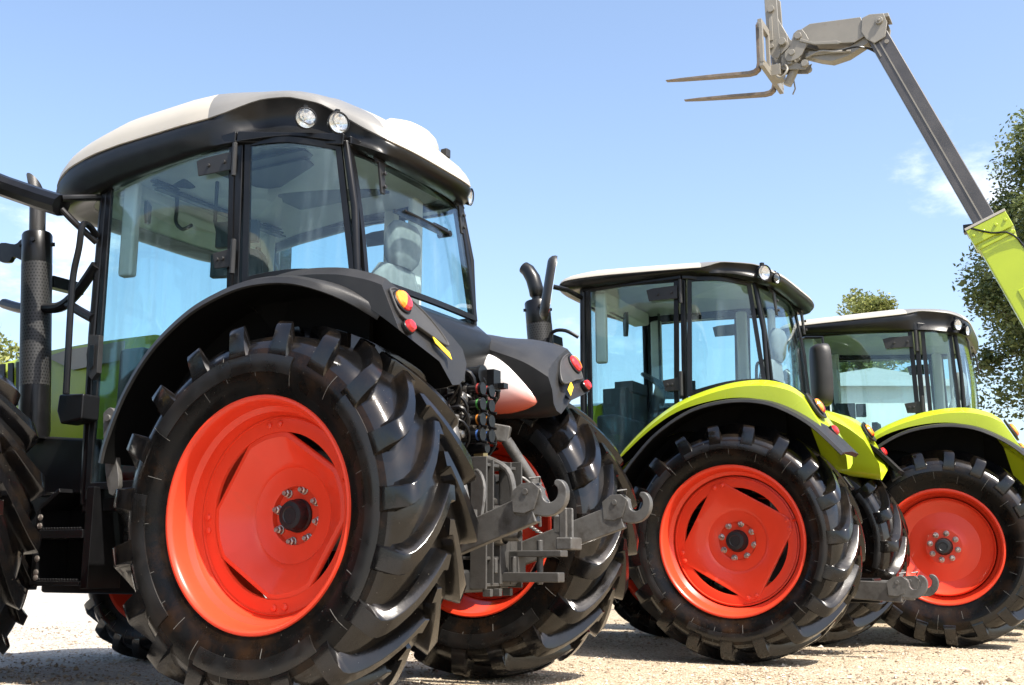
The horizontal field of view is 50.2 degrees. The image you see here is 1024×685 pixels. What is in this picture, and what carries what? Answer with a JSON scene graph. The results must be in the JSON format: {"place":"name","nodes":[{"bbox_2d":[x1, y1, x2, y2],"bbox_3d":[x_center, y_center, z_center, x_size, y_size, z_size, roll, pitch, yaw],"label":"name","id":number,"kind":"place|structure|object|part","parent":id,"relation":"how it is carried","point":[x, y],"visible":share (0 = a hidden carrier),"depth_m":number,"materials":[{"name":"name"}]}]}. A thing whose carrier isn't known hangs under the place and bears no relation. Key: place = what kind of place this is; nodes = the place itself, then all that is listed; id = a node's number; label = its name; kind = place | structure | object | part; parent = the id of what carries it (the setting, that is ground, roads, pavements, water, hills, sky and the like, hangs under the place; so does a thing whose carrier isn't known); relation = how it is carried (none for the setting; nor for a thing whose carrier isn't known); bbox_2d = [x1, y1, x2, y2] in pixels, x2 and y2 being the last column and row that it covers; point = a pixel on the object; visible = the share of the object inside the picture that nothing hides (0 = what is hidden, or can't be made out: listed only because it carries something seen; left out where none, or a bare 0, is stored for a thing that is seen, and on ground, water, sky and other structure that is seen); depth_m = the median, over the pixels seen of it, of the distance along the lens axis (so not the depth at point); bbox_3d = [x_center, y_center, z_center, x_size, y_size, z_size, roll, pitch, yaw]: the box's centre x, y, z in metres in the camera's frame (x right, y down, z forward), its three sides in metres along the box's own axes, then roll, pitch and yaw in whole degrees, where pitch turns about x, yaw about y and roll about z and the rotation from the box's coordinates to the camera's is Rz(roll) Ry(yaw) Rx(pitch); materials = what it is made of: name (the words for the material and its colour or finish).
{"place":"outdoors","nodes":[
{"label":"outdoors","id":0,"kind":"place"},
{"bbox_2d":[0,586,1023,684],"bbox_3d":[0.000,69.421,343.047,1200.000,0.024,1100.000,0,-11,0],"label":"ground","id":1,"kind":"structure","parent":0,"point":[40,608],"depth_m":8.03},
{"bbox_2d":[0,332,19,363],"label":"broadleaf tree","id":2,"kind":"object","parent":1,"relation":"on","point":[5,356],"visible":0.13,"depth_m":50.69,"materials":[{"name":"green plant"}]},
{"bbox_2d":[0,374,45,612],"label":"tractor","id":3,"kind":"object","parent":1,"relation":"on","point":[22,481],"visible":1,"depth_m":5.47,"materials":[{"name":"rubber"}]},
{"bbox_2d":[0,91,652,684],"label":"tractor","id":4,"kind":"object","parent":1,"relation":"on","point":[356,471],"visible":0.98,"depth_m":6.00,"materials":[{"name":"rubber"}]},
{"bbox_3d":[-2.046,-0.158,6.371,1.187,1.984,0.076,-7,-13,30],"label":"side window","id":5,"kind":"part","parent":4,"relation":"part of","materials":[{"name":"black glass"}]},
{"bbox_3d":[-1.196,-0.757,6.105,0.717,0.874,0.110,-3,-12,12],"label":"corner window","id":6,"kind":"part","parent":4,"relation":"part of","materials":[{"name":"black glass"}]},
{"bbox_3d":[-1.269,0.120,7.760,1.170,1.984,0.070,-6,-13,26],"label":"side window","id":7,"kind":"part","parent":4,"relation":"part of","materials":[{"name":"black glass"}]},
{"bbox_3d":[-0.549,-0.634,6.578,0.221,0.859,1.212,-6,-13,28],"label":"rear window","id":8,"kind":"part","parent":4,"relation":"part of","materials":[{"name":"black glass"}]},
{"bbox_3d":[-0.495,-0.502,7.376,0.717,0.874,0.110,-11,-16,43],"label":"corner window","id":9,"kind":"part","parent":4,"relation":"part of","materials":[{"name":"black glass"}]},
{"bbox_2d":[519,255,938,662],"bbox_3d":[1.137,0.978,9.673,4.730,3.328,2.630,-6,-13,28],"label":"tractor","id":10,"kind":"object","parent":1,"relation":"on","point":[777,516],"visible":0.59,"depth_m":8.27,"materials":[{"name":"rubber"}]},
{"bbox_3d":[1.008,0.325,8.993,0.902,1.726,0.077,-7,-13,31],"label":"side window","id":11,"kind":"part","parent":10,"relation":"part of","materials":[{"name":"black glass"}]},
{"bbox_3d":[1.793,0.602,10.377,0.902,1.726,0.070,-6,-13,26],"label":"side window","id":12,"kind":"part","parent":10,"relation":"part of","materials":[{"name":"black glass"}]},
{"bbox_3d":[1.706,-0.066,8.760,0.623,0.985,0.097,-2,-12,10],"label":"corner window","id":13,"kind":"part","parent":10,"relation":"part of","materials":[{"name":"black glass"}]},
{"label":"corner window","id":14,"kind":"part","parent":10,"relation":"part of","materials":[{"name":"black glass"}]},
{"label":"rear window","id":15,"kind":"part","parent":10,"relation":"part of","materials":[{"name":"black glass"}]},
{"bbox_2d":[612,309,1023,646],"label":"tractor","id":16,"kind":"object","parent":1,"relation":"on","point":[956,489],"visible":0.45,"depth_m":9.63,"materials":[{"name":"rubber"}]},
{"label":"side window","id":17,"kind":"part","parent":16,"relation":"part of","materials":[{"name":"black glass"}]},
{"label":"side window","id":18,"kind":"part","parent":16,"relation":"part of","materials":[{"name":"black glass"}]},
{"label":"corner window","id":19,"kind":"part","parent":16,"relation":"part of","materials":[{"name":"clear glass"}]},
{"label":"corner window","id":20,"kind":"part","parent":16,"relation":"part of","materials":[{"name":"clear glass"}]},
{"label":"rear window","id":21,"kind":"part","parent":16,"relation":"part of","materials":[{"name":"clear glass"}]},
{"bbox_2d":[666,0,1023,327],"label":"telehandler","id":22,"kind":"object","parent":1,"relation":"on","point":[997,243],"visible":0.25,"depth_m":14.50,"materials":[{"name":"metal"}]},
{"bbox_2d":[784,367,950,427],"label":"hall","id":23,"kind":"structure","parent":1,"relation":"on","point":[884,395],"depth_m":41.30,"materials":[{"name":"grey"}]},
{"bbox_2d":[835,288,909,372],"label":"broadleaf tree","id":24,"kind":"object","parent":1,"relation":"on","point":[861,304],"visible":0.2,"depth_m":45.00,"materials":[{"name":"green plant"}]},
{"bbox_2d":[951,108,1023,429],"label":"broadleaf tree","id":25,"kind":"object","parent":1,"relation":"on","point":[987,291],"visible":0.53,"depth_m":26.03,"materials":[{"name":"green plant"}]},
{"bbox_2d":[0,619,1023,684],"bbox_3d":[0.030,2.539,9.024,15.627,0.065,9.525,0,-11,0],"label":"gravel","id":26,"kind":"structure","parent":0,"point":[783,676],"depth_m":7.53,"materials":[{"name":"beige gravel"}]},
{"bbox_2d":[0,0,1023,444],"label":"sky","id":27,"kind":"structure","parent":0,"point":[563,120],"materials":[{"name":"blue"}]}
]}

